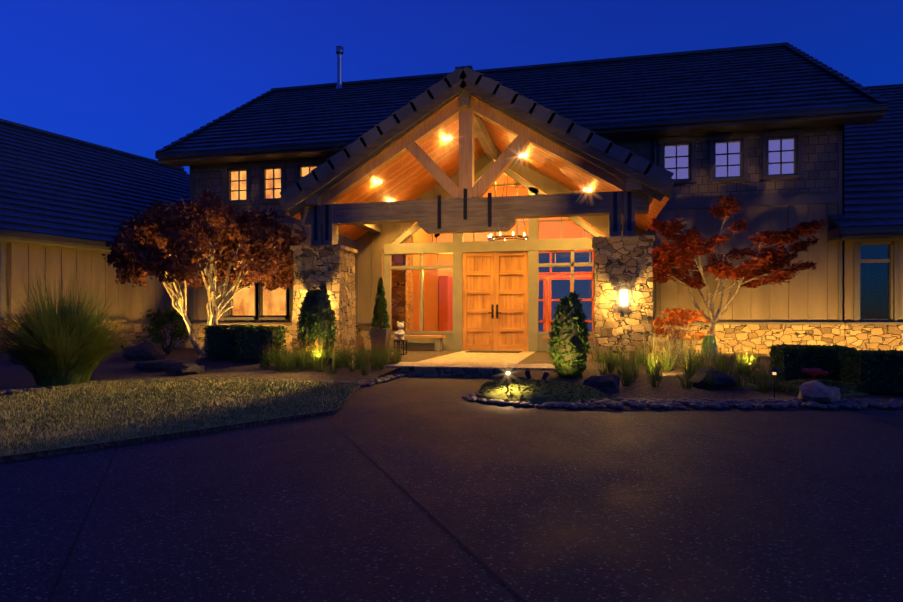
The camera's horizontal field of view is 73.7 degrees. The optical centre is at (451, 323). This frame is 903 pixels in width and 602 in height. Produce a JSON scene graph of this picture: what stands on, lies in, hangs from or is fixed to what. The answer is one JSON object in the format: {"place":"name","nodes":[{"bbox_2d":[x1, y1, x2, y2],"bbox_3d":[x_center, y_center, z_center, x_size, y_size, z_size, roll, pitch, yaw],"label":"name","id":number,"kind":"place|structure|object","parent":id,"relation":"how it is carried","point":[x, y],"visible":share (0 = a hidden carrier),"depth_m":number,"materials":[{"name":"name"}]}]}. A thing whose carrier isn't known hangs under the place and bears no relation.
{"place":"outdoors","nodes":[
{"label":"outdoors","id":0,"kind":"place"},
{"bbox_2d":[123,248,189,347],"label":"exterior wall","id":1,"kind":"structure","parent":0,"point":[153,294],"depth_m":17.58,"materials":[{"name":"beige wood"}]},
{"bbox_2d":[123,191,189,242],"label":"roof","id":2,"kind":"structure","parent":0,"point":[186,196],"depth_m":19.89,"materials":[{"name":"grey tile"}]},
{"bbox_2d":[0,376,359,462],"bbox_3d":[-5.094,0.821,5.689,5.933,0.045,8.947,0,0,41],"label":"lawn","id":3,"kind":"structure","parent":0,"point":[191,385],"depth_m":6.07,"materials":[{"name":"green plant"}]},
{"bbox_2d":[0,348,464,388],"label":"bed ground","id":4,"kind":"structure","parent":0,"point":[116,367],"depth_m":9.82,"materials":[{"name":"brown soil"}]},
{"bbox_2d":[0,269,162,386],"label":"fountain grass","id":5,"kind":"object","parent":4,"relation":"on","point":[63,344],"depth_m":7.92,"materials":[{"name":"green plant"}]},
{"bbox_2d":[122,341,166,360],"bbox_3d":[-6.048,0.542,11.896,0.740,0.400,0.584,0,0,-21],"label":"boulder","id":6,"kind":"object","parent":4,"relation":"on","point":[149,350],"visible":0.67,"depth_m":11.69,"materials":[{"name":"grey stone"}]},
{"bbox_2d":[134,359,193,370],"bbox_3d":[-4.782,0.698,10.074,1.003,0.188,0.489,0,0,-4],"label":"boulder","id":7,"kind":"object","parent":4,"relation":"on","point":[159,365],"visible":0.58,"depth_m":9.87,"materials":[{"name":"grey stone"}]},
{"bbox_2d":[139,306,190,353],"bbox_3d":[-6.457,0.181,13.772,1.240,1.144,0.978,0,0,12],"label":"shrub","id":8,"kind":"object","parent":4,"relation":"on","point":[180,327],"depth_m":13.63,"materials":[{"name":"green plant"}]},
{"bbox_2d":[165,363,204,375],"bbox_3d":[-4.211,0.722,9.552,0.481,0.178,0.575,0,0,12],"label":"boulder","id":9,"kind":"object","parent":4,"relation":"on","point":[183,369],"visible":0.98,"depth_m":9.35,"materials":[{"name":"grey stone"}]},
{"bbox_2d":[102,189,306,356],"bbox_3d":[-5.053,-0.955,12.775,3.946,3.639,3.758,0,0,12],"label":"maple","id":10,"kind":"object","parent":4,"relation":"on","point":[154,229],"depth_m":11.98,"materials":[{"name":"red plant"}]},
{"bbox_2d":[204,324,254,359],"bbox_3d":[-4.401,0.368,12.002,0.936,0.702,0.932,0,0,12],"label":"boxwood","id":11,"kind":"object","parent":4,"relation":"on","point":[224,327],"depth_m":11.68,"materials":[{"name":"green plant"}]},
{"bbox_2d":[233,326,285,361],"bbox_3d":[-3.624,0.383,11.423,0.919,0.680,0.922,0,0,12],"label":"boxwood","id":12,"kind":"object","parent":4,"relation":"on","point":[276,329],"depth_m":11.10,"materials":[{"name":"green plant"}]},
{"bbox_2d":[296,284,336,360],"bbox_3d":[-2.511,0.040,11.314,0.901,1.529,0.938,0,0,12],"label":"yew","id":13,"kind":"object","parent":4,"relation":"on","point":[310,332],"depth_m":11.02,"materials":[{"name":"green plant"}]},
{"bbox_2d":[292,249,355,357],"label":"pillar","id":14,"kind":"structure","parent":4,"relation":"on","point":[332,271],"depth_m":12.14,"materials":[{"name":"stone"}]},
{"bbox_2d":[290,244,356,253],"bbox_3d":[-2.633,-1.523,12.507,1.080,0.077,0.930,0,0,12],"label":"pillar cap","id":15,"kind":"object","parent":14,"relation":"on","point":[336,246],"visible":0.64,"depth_m":12.08,"materials":[{"name":"grey stone"}]},
{"bbox_2d":[369,329,391,353],"bbox_3d":[-1.593,0.423,13.541,0.400,0.580,0.400,0,0,12],"label":"tall planter","id":16,"kind":"object","parent":4,"relation":"on","point":[375,334],"visible":0.78,"depth_m":13.38,"materials":[{"name":"metal"}]},
{"bbox_2d":[371,277,389,328],"bbox_3d":[-1.588,-0.428,13.538,0.434,1.221,0.446,0,0,12],"label":"topiary","id":17,"kind":"object","parent":16,"relation":"on","point":[382,305],"depth_m":13.47,"materials":[{"name":"green plant"}]},
{"bbox_2d":[384,160,604,350],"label":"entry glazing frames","id":18,"kind":"structure","parent":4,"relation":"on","point":[533,245],"depth_m":15.46,"materials":[{"name":"beige wood"}]},
{"bbox_2d":[462,252,494,349],"bbox_3d":[0.704,-0.559,15.536,0.846,2.515,0.094,0,0,12],"label":"door leaf","id":19,"kind":"object","parent":18,"relation":"attached to","point":[478,296],"visible":0.94,"depth_m":15.52,"materials":[{"name":"brown wood"}]},
{"bbox_2d":[488,304,493,318],"bbox_3d":[1.004,-0.297,15.390,0.140,0.360,0.066,0,0,12],"label":"door handle","id":20,"kind":"object","parent":19,"relation":"attached to","point":[492,311],"visible":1,"depth_m":15.40,"materials":[{"name":"black metal"}]},
{"bbox_2d":[391,178,593,330],"bbox_3d":[1.122,-2.002,15.464,5.940,4.430,0.001,0,0,12],"label":"window glass","id":21,"kind":"object","parent":18,"relation":"in","point":[483,240],"visible":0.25,"depth_m":15.58,"materials":[{"name":"clear glass"}]},
{"bbox_2d":[495,251,527,350],"bbox_3d":[1.538,-0.559,15.357,0.846,2.515,0.094,0,0,12],"label":"door leaf","id":22,"kind":"object","parent":18,"relation":"attached to","point":[511,297],"visible":0.96,"depth_m":15.34,"materials":[{"name":"brown wood"}]},
{"bbox_2d":[496,304,500,318],"bbox_3d":[1.204,-0.297,15.347,0.140,0.360,0.066,0,0,12],"label":"door handle","id":23,"kind":"object","parent":22,"relation":"attached to","point":[497,312],"visible":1,"depth_m":15.37,"materials":[{"name":"black metal"}]},
{"bbox_2d":[390,225,412,330],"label":"interior stone column","id":24,"kind":"structure","parent":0,"point":[407,289],"depth_m":17.28,"materials":[{"name":"brown stone"}]},
{"bbox_2d":[0,376,902,601],"bbox_3d":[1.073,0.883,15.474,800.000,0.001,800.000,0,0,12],"label":"driveway","id":25,"kind":"structure","parent":0,"point":[277,512],"depth_m":2.85,"materials":[{"name":"grey asphalt"}]},
{"bbox_2d":[0,240,127,351],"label":"wing walls","id":26,"kind":"structure","parent":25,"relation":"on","point":[19,262],"depth_m":16.07,"materials":[{"name":"beige wood"}]},
{"bbox_2d":[0,229,121,251],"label":"wing eave trim","id":27,"kind":"structure","parent":26,"relation":"attached to","point":[38,239],"depth_m":15.48,"materials":[{"name":"brown wood"}]},
{"bbox_2d":[0,122,189,243],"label":"wing roof","id":28,"kind":"structure","parent":26,"relation":"attached to","point":[54,185],"depth_m":19.37,"materials":[{"name":"tile"}]},
{"bbox_2d":[0,119,183,169],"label":"roof ridge","id":29,"kind":"structure","parent":28,"relation":"on","point":[72,139],"depth_m":23.27,"materials":[{"name":"grey tile"}]},
{"bbox_2d":[46,449,116,601],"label":"driveway joint","id":30,"kind":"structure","parent":25,"relation":"on","point":[68,556],"depth_m":2.45,"materials":[{"name":"black concrete"}]},
{"bbox_2d":[189,157,383,349],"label":"wall","id":31,"kind":"structure","parent":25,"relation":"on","point":[369,263],"depth_m":16.64,"materials":[{"name":"paint"}]},
{"bbox_2d":[222,163,251,204],"bbox_3d":[-6.024,-3.917,17.026,0.870,1.120,0.240,0,0,12],"label":"window","id":32,"kind":"structure","parent":31,"relation":"attached to","point":[237,183],"depth_m":17.03,"materials":[{"name":"paint"}]},
{"bbox_2d":[223,259,257,319],"bbox_3d":[-5.884,-1.017,17.011,1.090,1.840,0.240,0,0,12],"label":"window","id":33,"kind":"structure","parent":31,"relation":"attached to","point":[245,306],"depth_m":17.08,"materials":[{"name":"glass"}]},
{"bbox_2d":[257,161,285,202],"bbox_3d":[-4.978,-3.917,16.801,0.850,1.120,0.240,0,0,12],"label":"window","id":34,"kind":"structure","parent":31,"relation":"attached to","point":[271,181],"depth_m":16.81,"materials":[{"name":"paint"}]},
{"bbox_2d":[254,281,289,319],"bbox_3d":[-4.955,-1.017,16.811,1.090,1.840,0.240,0,0,12],"label":"window","id":35,"kind":"structure","parent":31,"relation":"attached to","point":[274,305],"depth_m":16.89,"materials":[{"name":"paint"}]},
{"bbox_2d":[285,267,293,319],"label":"window","id":36,"kind":"structure","parent":31,"relation":"attached to","point":[291,302],"depth_m":16.66,"materials":[{"name":"paint"}]},
{"bbox_2d":[294,159,321,181],"bbox_3d":[-3.917,-3.917,16.573,0.840,1.120,0.240,0,0,12],"label":"window","id":37,"kind":"structure","parent":31,"relation":"attached to","point":[303,168],"depth_m":16.56,"materials":[{"name":"paint"}]},
{"bbox_2d":[190,125,843,322],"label":"wall corner boards","id":38,"kind":"object","parent":31,"relation":"attached to","point":[840,212],"depth_m":13.75,"materials":[{"name":"paint"}]},
{"bbox_2d":[155,103,888,166],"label":"eave trim","id":39,"kind":"structure","parent":31,"relation":"attached to","point":[822,117],"depth_m":14.08,"materials":[{"name":"paint"}]},
{"bbox_2d":[331,423,525,601],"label":"driveway joint","id":40,"kind":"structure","parent":25,"relation":"on","point":[481,561],"depth_m":2.53,"materials":[{"name":"black concrete"}]},
{"bbox_2d":[0,373,902,409],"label":"river pebbles","id":41,"kind":"object","parent":25,"relation":"on","point":[619,403],"visible":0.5,"depth_m":6.36,"materials":[{"name":"grey stone"}]},
{"bbox_2d":[338,411,884,422],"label":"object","id":42,"kind":"structure","parent":25,"relation":"on","point":[646,419],"depth_m":5.55,"materials":[{"name":"grey stone"}]},
{"bbox_2d":[366,474,902,516],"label":"driveway joint","id":43,"kind":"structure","parent":25,"relation":"on","point":[618,494],"depth_m":3.07,"materials":[{"name":"black concrete"}]},
{"bbox_2d":[669,417,902,509],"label":"driveway joint","id":44,"kind":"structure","parent":25,"relation":"on","point":[795,467],"depth_m":3.58,"materials":[{"name":"black concrete"}]},
{"bbox_2d":[0,0,902,174],"label":"sky","id":45,"kind":"structure","parent":0,"point":[137,77],"materials":[{"name":"blue"}]},
{"bbox_2d":[459,95,473,197],"bbox_3d":[0.300,-3.477,11.876,0.260,2.080,0.260,0,0,12],"label":"king post","id":46,"kind":"object","parent":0,"point":[466,148],"visible":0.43,"depth_m":11.75,"materials":[{"name":"brown wood"}]},
{"bbox_2d":[385,351,554,368],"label":"porch floor","id":47,"kind":"structure","parent":0,"point":[462,359],"depth_m":10.90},
{"bbox_2d":[393,340,407,354],"bbox_3d":[-1.151,0.548,13.600,0.260,0.330,0.260,0,0,12],"label":"stool","id":48,"kind":"object","parent":47,"relation":"on","point":[397,341],"visible":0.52,"depth_m":13.49,"materials":[{"name":"black metal"}]},
{"bbox_2d":[394,321,404,339],"bbox_3d":[-1.159,0.172,13.558,0.237,0.428,0.265,0,0,12],"label":"welcome bear statue","id":49,"kind":"object","parent":48,"relation":"on","point":[400,331],"visible":1,"depth_m":13.52,"materials":[{"name":"white ceramic"}]},
{"bbox_2d":[391,335,445,350],"bbox_3d":[-0.871,0.513,15.473,1.400,0.400,0.420,0,0,12],"label":"bench","id":50,"kind":"object","parent":47,"relation":"on","point":[438,344],"visible":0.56,"depth_m":15.32,"materials":[{"name":"brown wood"}]},
{"bbox_2d":[383,367,556,377],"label":"porch step","id":51,"kind":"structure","parent":47,"relation":"attached to","point":[455,372],"depth_m":9.79,"materials":[{"name":"stone"}]},
{"bbox_2d":[543,336,593,352],"bbox_3d":[2.893,0.513,14.663,1.300,0.400,0.420,0,0,12],"label":"planter","id":52,"kind":"object","parent":47,"relation":"on","point":[591,339],"visible":0.38,"depth_m":14.39,"materials":[{"name":"brown wood"}]},
{"bbox_2d":[311,191,634,244],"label":"portico posts","id":53,"kind":"object","parent":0,"point":[333,235],"visible":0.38,"depth_m":11.15,"materials":[{"name":"brown wood"}]},
{"bbox_2d":[301,191,648,225],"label":"horizontal beam","id":54,"kind":"structure","parent":53,"relation":"on","point":[559,205],"depth_m":11.68,"materials":[{"name":"brown wood"}]},
{"bbox_2d":[418,216,515,233],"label":"wooden beam","id":55,"kind":"structure","parent":54,"relation":"attached to","point":[478,225],"depth_m":11.76,"materials":[{"name":"brown wood"}]},
{"bbox_2d":[314,189,630,240],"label":"portico iron straps","id":56,"kind":"object","parent":54,"relation":"attached to","point":[489,213],"visible":0.98,"depth_m":11.72,"materials":[{"name":"black metal"}]},
{"bbox_2d":[306,91,641,232],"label":"ridge beams","id":57,"kind":"object","parent":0,"point":[481,133],"visible":0.52,"depth_m":13.03,"materials":[{"name":"brown wood"}]},
{"bbox_2d":[280,67,466,201],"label":"portico roof","id":58,"kind":"structure","parent":57,"relation":"on","point":[393,120],"depth_m":11.88,"materials":[{"name":"grey tile"}]},
{"bbox_2d":[455,65,472,69],"bbox_3d":[0.661,-4.877,13.558,0.320,0.100,4.120,0,0,12],"label":"ridge cap","id":59,"kind":"object","parent":58,"relation":"on","point":[462,67],"visible":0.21,"depth_m":11.54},
{"bbox_2d":[278,80,675,230],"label":"gable roof trim","id":60,"kind":"structure","parent":58,"relation":"attached to","point":[620,170],"depth_m":11.48,"materials":[{"name":"brown wood"}]},
{"bbox_2d":[463,67,673,184],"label":"portico roof","id":61,"kind":"structure","parent":57,"relation":"on","point":[631,159],"depth_m":11.09,"materials":[{"name":"grey tile"}]},
{"bbox_2d":[299,97,653,214],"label":"portico truss diagonals","id":62,"kind":"object","parent":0,"point":[411,140],"visible":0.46,"depth_m":11.79,"materials":[{"name":"brown wood"}]},
{"bbox_2d":[285,96,669,239],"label":"porch ceiling","id":63,"kind":"structure","parent":0,"point":[407,176],"depth_m":13.80,"materials":[{"name":"brown wood"}]},
{"bbox_2d":[466,350,521,352],"bbox_3d":[1.050,0.703,14.891,1.300,0.016,0.750,0,0,12],"label":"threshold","id":64,"kind":"object","parent":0,"point":[486,351],"depth_m":14.75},
{"bbox_2d":[382,140,617,248],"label":"entry gable wall","id":65,"kind":"structure","parent":0,"point":[391,232],"depth_m":15.35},
{"bbox_2d":[487,176,527,240],"bbox_3d":[1.753,-3.748,18.397,1.310,2.542,1.310,0,0,12],"label":"chandelier","id":66,"kind":"object","parent":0,"point":[520,237],"depth_m":17.88,"materials":[{"name":"black metal"}]},
{"bbox_2d":[504,351,902,409],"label":"bed ground","id":67,"kind":"structure","parent":0,"point":[670,386],"depth_m":7.58,"materials":[{"name":"brown soil"}]},
{"bbox_2d":[501,367,514,390],"bbox_3d":[0.622,0.675,6.621,0.170,0.390,0.170,0,0,12],"label":"path light","id":68,"kind":"object","parent":67,"relation":"on","point":[507,370],"visible":0.94,"depth_m":6.60,"materials":[{"name":"black metal"}]},
{"bbox_2d":[542,372,548,379],"bbox_3d":[1.240,0.733,7.955,0.076,0.181,0.111,0,0,33],"label":"spotlight","id":69,"kind":"object","parent":67,"relation":"on","point":[545,375],"visible":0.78,"depth_m":7.94,"materials":[{"name":"black metal"}]},
{"bbox_2d":[254,333,869,392],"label":"ornamental grass","id":70,"kind":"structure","parent":67,"relation":"on","point":[343,357],"depth_m":9.29,"materials":[{"name":"green plant"}]},
{"bbox_2d":[548,291,590,378],"bbox_3d":[1.706,0.174,8.725,0.632,1.293,0.735,0,0,12],"label":"yew","id":71,"kind":"object","parent":67,"relation":"on","point":[583,332],"depth_m":8.53,"materials":[{"name":"green plant"}]},
{"bbox_2d":[583,374,620,392],"bbox_3d":[1.878,0.739,7.544,0.464,0.221,0.555,0,0,12],"label":"boulder","id":72,"kind":"object","parent":67,"relation":"on","point":[610,383],"visible":0.85,"depth_m":7.32,"materials":[{"name":"grey stone"}]},
{"bbox_2d":[593,240,652,362],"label":"pillar","id":73,"kind":"structure","parent":67,"relation":"on","point":[629,263],"depth_m":10.84,"materials":[{"name":"stone"}]},
{"bbox_2d":[592,235,654,247],"bbox_3d":[3.184,-1.523,11.256,1.080,0.077,0.930,0,0,12],"label":"pillar cap","id":74,"kind":"object","parent":73,"relation":"on","point":[628,238],"visible":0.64,"depth_m":10.81,"materials":[{"name":"grey stone"}]},
{"bbox_2d":[616,285,631,306],"bbox_3d":[3.069,-0.487,10.723,0.260,0.380,0.200,0,0,12],"label":"sconce","id":75,"kind":"object","parent":73,"relation":"attached to","point":[623,289],"visible":0.92,"depth_m":10.70,"materials":[{"name":"white glass"}]},
{"bbox_2d":[477,377,861,402],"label":"ground cover leaves","id":76,"kind":"object","parent":67,"relation":"on","point":[512,380],"visible":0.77,"depth_m":6.92,"materials":[{"name":"green plant"}]},
{"bbox_2d":[525,370,530,379],"bbox_3d":[0.962,0.683,7.556,0.076,0.180,0.110,0,0,-9],"label":"spotlight","id":77,"kind":"object","parent":76,"relation":"on","point":[528,374],"visible":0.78,"depth_m":7.55,"materials":[{"name":"black metal"}]},
{"bbox_2d":[476,378,869,406],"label":"ground cover mounds","id":78,"kind":"object","parent":67,"relation":"on","point":[499,395],"visible":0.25,"depth_m":6.61,"materials":[{"name":"green plant"}]},
{"bbox_2d":[618,313,739,368],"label":"tall pale stems","id":79,"kind":"object","parent":67,"relation":"on","point":[680,350],"visible":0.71,"depth_m":9.73,"materials":[{"name":"green"}]},
{"bbox_2d":[652,308,709,357],"bbox_3d":[4.404,0.219,12.208,1.512,1.068,1.411,0,0,12],"label":"red shrub","id":80,"kind":"object","parent":67,"relation":"on","point":[683,315],"depth_m":12.03,"materials":[{"name":"red plant"}]},
{"bbox_2d":[701,336,717,357],"bbox_3d":[5.376,0.513,12.554,0.400,0.500,0.390,0,0,12],"label":"tree watering bag","id":81,"kind":"object","parent":67,"relation":"on","point":[711,339],"visible":0.5,"depth_m":12.44,"materials":[{"name":"green plastic"}]},
{"bbox_2d":[688,368,737,388],"bbox_3d":[3.338,0.698,7.740,0.554,0.257,0.685,0,0,-15],"label":"boulder","id":82,"kind":"object","parent":67,"relation":"on","point":[725,380],"visible":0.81,"depth_m":7.51,"materials":[{"name":"grey stone"}]},
{"bbox_2d":[618,125,844,353],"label":"wall","id":83,"kind":"structure","parent":67,"relation":"on","point":[802,306],"depth_m":14.11,"materials":[{"name":"paint"}]},
{"bbox_2d":[653,136,655,319],"bbox_3d":[4.922,-2.267,14.585,0.074,4.500,0.074,0,0,-10],"label":"downspout","id":84,"kind":"object","parent":83,"relation":"attached to","point":[654,233],"visible":0.42,"depth_m":14.55,"materials":[{"name":"brown metal"}]},
{"bbox_2d":[658,136,696,183],"bbox_3d":[5.444,-3.917,14.560,0.890,1.120,0.240,0,0,12],"label":"window","id":85,"kind":"structure","parent":83,"relation":"attached to","point":[677,156],"depth_m":14.55,"materials":[{"name":"paint"}]},
{"bbox_2d":[708,132,749,181],"bbox_3d":[6.573,-3.917,14.317,0.900,1.120,0.240,0,0,12],"label":"window","id":86,"kind":"structure","parent":83,"relation":"attached to","point":[728,157],"depth_m":14.31,"materials":[{"name":"paint"}]},
{"bbox_2d":[761,129,804,179],"bbox_3d":[7.712,-3.917,14.072,0.910,1.120,0.240,0,0,12],"label":"window","id":87,"kind":"structure","parent":83,"relation":"attached to","point":[782,154],"depth_m":14.07,"materials":[{"name":"paint"}]},
{"bbox_2d":[646,194,825,335],"bbox_3d":[5.686,-0.883,12.602,3.832,3.367,3.976,0,0,12],"label":"maple","id":88,"kind":"object","parent":67,"relation":"on","point":[665,262],"depth_m":11.97,"materials":[{"name":"red plant"}]},
{"bbox_2d":[766,367,781,397],"bbox_3d":[3.647,0.674,6.799,0.170,0.350,0.170,0,0,12],"label":"path light","id":89,"kind":"object","parent":67,"relation":"on","point":[773,370],"visible":0.92,"depth_m":6.78,"materials":[{"name":"black metal"}]},
{"bbox_2d":[769,343,856,379],"bbox_3d":[4.954,0.529,8.298,0.996,0.483,0.856,0,0,12],"label":"boxwood","id":90,"kind":"object","parent":67,"relation":"on","point":[779,349],"depth_m":8.04,"materials":[{"name":"green plant"}]},
{"bbox_2d":[802,367,828,379],"bbox_3d":[4.377,0.677,7.246,0.296,0.290,0.016,0,0,12],"label":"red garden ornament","id":91,"kind":"object","parent":67,"relation":"on","point":[813,371],"visible":0.98,"depth_m":7.24,"materials":[{"name":"red metal"}]},
{"bbox_2d":[797,380,840,401],"bbox_3d":[4.027,0.740,6.596,0.421,0.212,0.539,0,0,12],"label":"boulder","id":92,"kind":"object","parent":67,"relation":"on","point":[815,390],"visible":0.96,"depth_m":6.45,"materials":[{"name":"grey stone"}]},
{"bbox_2d":[837,349,902,393],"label":"boxwood","id":93,"kind":"object","parent":67,"relation":"on","point":[848,368],"depth_m":6.95,"materials":[{"name":"green plant"}]},
{"bbox_2d":[844,240,902,351],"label":"wing wall","id":94,"kind":"structure","parent":0,"point":[884,336],"depth_m":13.60,"materials":[{"name":"beige stone"}]},
{"bbox_2d":[829,84,902,227],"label":"wing roof","id":95,"kind":"structure","parent":94,"relation":"on","point":[873,174],"depth_m":15.69,"materials":[{"name":"grey tile"}]},
{"bbox_2d":[832,226,902,240],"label":"wing eave trim","id":96,"kind":"structure","parent":95,"relation":"attached to","point":[872,233],"depth_m":13.08,"materials":[{"name":"brown wood"}]},
{"bbox_2d":[827,227,840,240],"bbox_3d":[8.604,-1.992,13.538,0.060,0.230,0.620,0,0,12],"label":"wing eave end cap","id":97,"kind":"object","parent":96,"relation":"attached to","point":[833,234],"visible":0.86,"depth_m":13.50,"materials":[{"name":"brown wood"}]},
{"bbox_2d":[853,239,901,321],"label":"wing window","id":98,"kind":"structure","parent":94,"relation":"in","point":[875,280],"depth_m":13.75,"materials":[{"name":"blue glass"}]},
{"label":"interior floor","id":99,"kind":"structure","parent":0,"visible":0},
{"bbox_2d":[413,160,607,331],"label":"interior hall walls","id":100,"kind":"structure","parent":99,"relation":"on","point":[553,233],"depth_m":21.95,"materials":[{"name":"orange paint"}]},
{"bbox_2d":[439,250,593,331],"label":"red interior frames","id":101,"kind":"structure","parent":100,"relation":"attached to","point":[448,300],"depth_m":21.64,"materials":[{"name":"red wood"}]},
{"bbox_2d":[539,252,591,331],"bbox_3d":[3.270,-0.952,22.121,5.300,3.330,0.001,0,0,12],"label":"rear glass","id":102,"kind":"object","parent":101,"relation":"in","point":[582,291],"depth_m":21.93,"materials":[{"name":"blue glass"}]},
{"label":"roof barge boards","id":103,"kind":"object","parent":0,"visible":0},
{"bbox_2d":[155,43,889,152],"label":"roof front","id":104,"kind":"structure","parent":103,"relation":"on","point":[789,76],"depth_m":17.26,"materials":[{"name":"tile"}]},
{"bbox_2d":[336,46,343,87],"bbox_3d":[-4.125,-9.323,22.218,0.440,1.700,0.429,0,0,12],"label":"chimney pipe","id":105,"kind":"object","parent":104,"relation":"on","point":[339,50],"visible":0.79,"depth_m":22.13,"materials":[{"name":"silver metal"}]},
{"bbox_2d":[271,42,787,91],"bbox_3d":[1.950,-8.903,21.218,18.020,0.100,0.300,0,0,12],"label":"roof ridge cap","id":106,"kind":"object","parent":104,"relation":"on","point":[706,51],"visible":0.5,"depth_m":20.71,"materials":[{"name":"tile"}]}
]}

